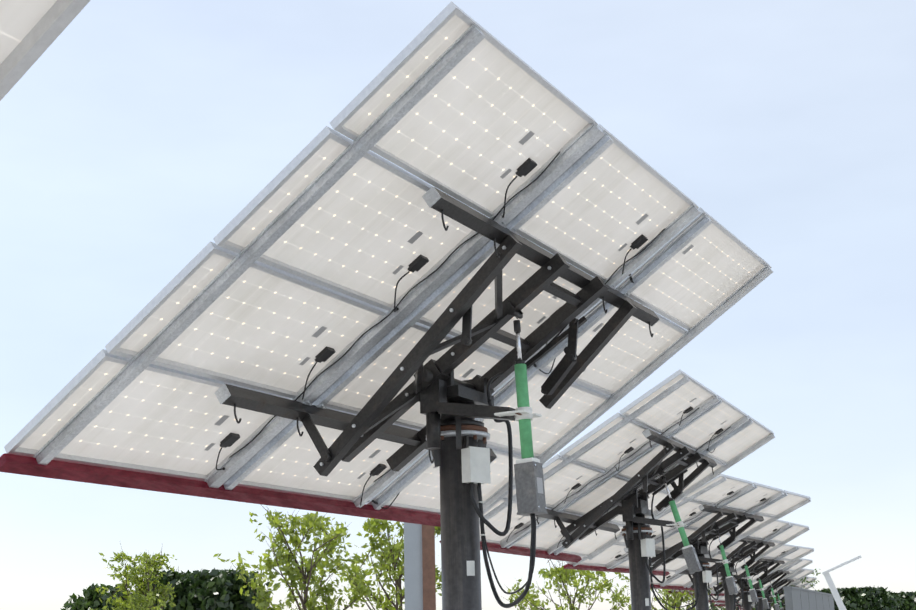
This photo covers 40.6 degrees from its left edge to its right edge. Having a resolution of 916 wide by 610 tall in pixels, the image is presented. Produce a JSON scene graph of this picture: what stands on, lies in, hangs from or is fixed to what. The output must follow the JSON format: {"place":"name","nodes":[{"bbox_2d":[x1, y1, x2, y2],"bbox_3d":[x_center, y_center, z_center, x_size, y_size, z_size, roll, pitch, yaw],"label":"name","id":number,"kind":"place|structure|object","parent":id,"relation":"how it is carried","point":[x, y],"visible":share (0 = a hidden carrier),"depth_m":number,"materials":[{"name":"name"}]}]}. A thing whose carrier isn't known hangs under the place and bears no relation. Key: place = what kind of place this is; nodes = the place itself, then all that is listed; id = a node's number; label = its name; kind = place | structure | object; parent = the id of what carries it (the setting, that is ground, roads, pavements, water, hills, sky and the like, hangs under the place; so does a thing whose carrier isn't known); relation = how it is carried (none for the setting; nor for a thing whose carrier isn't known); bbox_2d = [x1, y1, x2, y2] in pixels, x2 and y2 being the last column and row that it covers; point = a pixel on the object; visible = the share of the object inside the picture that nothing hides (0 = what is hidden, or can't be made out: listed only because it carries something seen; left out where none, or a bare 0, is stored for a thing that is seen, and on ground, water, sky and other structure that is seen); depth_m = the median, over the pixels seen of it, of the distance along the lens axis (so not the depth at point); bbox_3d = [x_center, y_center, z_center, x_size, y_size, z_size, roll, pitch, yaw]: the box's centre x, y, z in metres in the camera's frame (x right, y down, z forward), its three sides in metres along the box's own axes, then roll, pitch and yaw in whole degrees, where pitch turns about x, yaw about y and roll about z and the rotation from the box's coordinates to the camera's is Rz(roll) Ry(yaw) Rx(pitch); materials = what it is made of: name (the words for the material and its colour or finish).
{"place":"outdoors","nodes":[
{"label":"outdoors","id":0,"kind":"place"},
{"bbox_2d":[404,522,435,609],"bbox_3d":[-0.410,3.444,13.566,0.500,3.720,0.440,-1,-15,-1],"label":"steel column","id":1,"kind":"structure","parent":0,"point":[419,567],"depth_m":13.60,"materials":[{"name":"metal"}]},
{"bbox_2d":[0,0,915,609],"label":"sky","id":2,"kind":"structure","parent":0,"point":[145,127],"materials":[{"name":"blue"}]},
{"bbox_2d":[783,586,834,609],"bbox_3d":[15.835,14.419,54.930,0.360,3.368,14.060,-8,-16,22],"label":"fence","id":3,"kind":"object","parent":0,"point":[796,598],"depth_m":52.55,"materials":[{"name":"grey metal"}]},
{"label":"ground","id":4,"kind":"structure","parent":0,"visible":0},
{"bbox_2d":[0,0,89,100],"bbox_3d":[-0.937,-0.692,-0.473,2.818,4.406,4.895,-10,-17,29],"label":"solar panel","id":5,"kind":"object","parent":4,"relation":"on","point":[31,31],"depth_m":2.27,"materials":[{"name":"metal"}]},
{"bbox_2d":[60,583,135,609],"bbox_3d":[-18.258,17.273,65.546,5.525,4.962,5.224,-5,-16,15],"label":"hedge","id":6,"kind":"object","parent":4,"relation":"on","point":[92,596],"visible":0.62,"depth_m":64.56,"materials":[{"name":"green plant"}]},
{"bbox_2d":[90,543,176,609],"bbox_3d":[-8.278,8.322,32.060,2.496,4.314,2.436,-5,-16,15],"label":"tree","id":7,"kind":"object","parent":4,"relation":"on","point":[148,569],"visible":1,"depth_m":32.09,"materials":[{"name":"green plant"}]},
{"bbox_2d":[127,567,271,609],"bbox_3d":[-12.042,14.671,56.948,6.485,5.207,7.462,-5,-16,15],"label":"hedge","id":8,"kind":"object","parent":4,"relation":"on","point":[213,589],"visible":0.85,"depth_m":55.30,"materials":[{"name":"green plant"}]},
{"bbox_2d":[213,505,371,609],"bbox_3d":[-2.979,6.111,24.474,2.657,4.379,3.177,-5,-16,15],"label":"tree","id":9,"kind":"object","parent":4,"relation":"on","point":[312,523],"visible":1,"depth_m":24.22,"materials":[{"name":"green plant"}]},
{"bbox_2d":[330,518,441,609],"bbox_3d":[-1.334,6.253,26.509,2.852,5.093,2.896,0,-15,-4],"label":"tree","id":10,"kind":"object","parent":4,"relation":"on","point":[391,554],"visible":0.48,"depth_m":26.24,"materials":[{"name":"green plant"}]},
{"bbox_2d":[0,1,772,609],"bbox_3d":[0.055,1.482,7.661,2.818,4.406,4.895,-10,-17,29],"label":"solar panel","id":11,"kind":"object","parent":4,"relation":"on","point":[348,321],"visible":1,"depth_m":7.18,"materials":[{"name":"metal"}]},
{"bbox_2d":[501,559,630,609],"bbox_3d":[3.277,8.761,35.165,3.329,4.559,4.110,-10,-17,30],"label":"tree","id":12,"kind":"object","parent":4,"relation":"on","point":[561,575],"visible":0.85,"depth_m":34.77,"materials":[{"name":"green plant"}]},
{"bbox_2d":[439,369,774,609],"bbox_3d":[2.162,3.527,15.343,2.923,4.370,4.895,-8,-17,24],"label":"solar panel","id":13,"kind":"object","parent":4,"relation":"on","point":[630,471],"visible":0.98,"depth_m":15.18,"materials":[{"name":"metal"}]},
{"bbox_2d":[597,579,720,609],"bbox_3d":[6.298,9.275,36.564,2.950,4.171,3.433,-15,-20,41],"label":"tree","id":14,"kind":"object","parent":4,"relation":"on","point":[675,602],"visible":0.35,"depth_m":36.47,"materials":[{"name":"green plant"}]},
{"bbox_2d":[563,474,810,609],"bbox_3d":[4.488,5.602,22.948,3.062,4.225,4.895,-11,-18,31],"label":"solar panel","id":15,"kind":"object","parent":4,"relation":"on","point":[720,512],"visible":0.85,"depth_m":22.91,"materials":[{"name":"metal"}]},
{"bbox_2d":[665,591,724,609],"bbox_3d":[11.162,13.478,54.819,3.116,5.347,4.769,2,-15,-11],"label":"tree","id":16,"kind":"object","parent":4,"relation":"on","point":[720,607],"depth_m":55.17,"materials":[{"name":"green plant"}]},
{"bbox_2d":[649,520,809,609],"bbox_3d":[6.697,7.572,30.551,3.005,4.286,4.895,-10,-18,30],"label":"solar panel","id":17,"kind":"object","parent":4,"relation":"on","point":[747,551],"visible":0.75,"depth_m":30.84,"materials":[{"name":"metal"}]},
{"bbox_2d":[668,544,813,609],"bbox_3d":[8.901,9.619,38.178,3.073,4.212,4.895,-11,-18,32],"label":"solar panel","id":18,"kind":"object","parent":4,"relation":"on","point":[764,567],"visible":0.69,"depth_m":38.48,"materials":[{"name":"metal"}]},
{"bbox_2d":[721,593,784,609],"bbox_3d":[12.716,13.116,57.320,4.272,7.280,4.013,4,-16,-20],"label":"tree","id":19,"kind":"object","parent":4,"relation":"on","point":[764,609],"depth_m":56.74,"materials":[{"name":"green plant"}]},
{"bbox_2d":[708,558,812,609],"bbox_3d":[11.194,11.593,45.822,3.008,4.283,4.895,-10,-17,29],"label":"solar panel","id":20,"kind":"object","parent":4,"relation":"on","point":[769,581],"visible":0.5,"depth_m":46.28,"materials":[{"name":"metal"}]},
{"bbox_2d":[714,568,813,609],"bbox_3d":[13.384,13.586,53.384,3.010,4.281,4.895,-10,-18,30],"label":"solar panel","id":21,"kind":"object","parent":4,"relation":"on","point":[800,574],"visible":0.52,"depth_m":53.95,"materials":[{"name":"metal"}]},
{"bbox_2d":[710,569,820,609],"bbox_3d":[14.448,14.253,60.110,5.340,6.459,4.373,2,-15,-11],"label":"tree","id":22,"kind":"object","parent":4,"relation":"on","point":[804,580],"visible":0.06,"depth_m":59.20,"materials":[{"name":"green plant"}]},
{"bbox_2d":[739,583,814,609],"bbox_3d":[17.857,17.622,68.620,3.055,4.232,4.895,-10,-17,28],"label":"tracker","id":23,"kind":"object","parent":4,"relation":"on","point":[807,586],"visible":0.1,"depth_m":70.08,"materials":[{"name":"metal"}]},
{"bbox_2d":[739,576,815,609],"bbox_3d":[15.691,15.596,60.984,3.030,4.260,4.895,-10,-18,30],"label":"solar panel","id":24,"kind":"object","parent":4,"relation":"on","point":[799,584],"visible":0.17,"depth_m":61.77,"materials":[{"name":"metal"}]},
{"bbox_2d":[822,555,861,609],"bbox_3d":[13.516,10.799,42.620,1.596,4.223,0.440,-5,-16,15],"label":"street light","id":25,"kind":"object","parent":4,"relation":"on","point":[835,594],"visible":1,"depth_m":42.95,"materials":[{"name":"white metal"}]},
{"bbox_2d":[815,586,899,609],"bbox_3d":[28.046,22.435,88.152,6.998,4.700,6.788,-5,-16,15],"label":"hedge","id":26,"kind":"object","parent":4,"relation":"on","point":[863,598],"visible":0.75,"depth_m":86.44,"materials":[{"name":"green plant"}]},
{"bbox_2d":[880,591,915,609],"bbox_3d":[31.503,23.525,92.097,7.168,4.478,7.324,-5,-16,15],"label":"hedge","id":27,"kind":"object","parent":4,"relation":"on","point":[905,601],"visible":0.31,"depth_m":90.28,"materials":[{"name":"green plant"}]}
]}

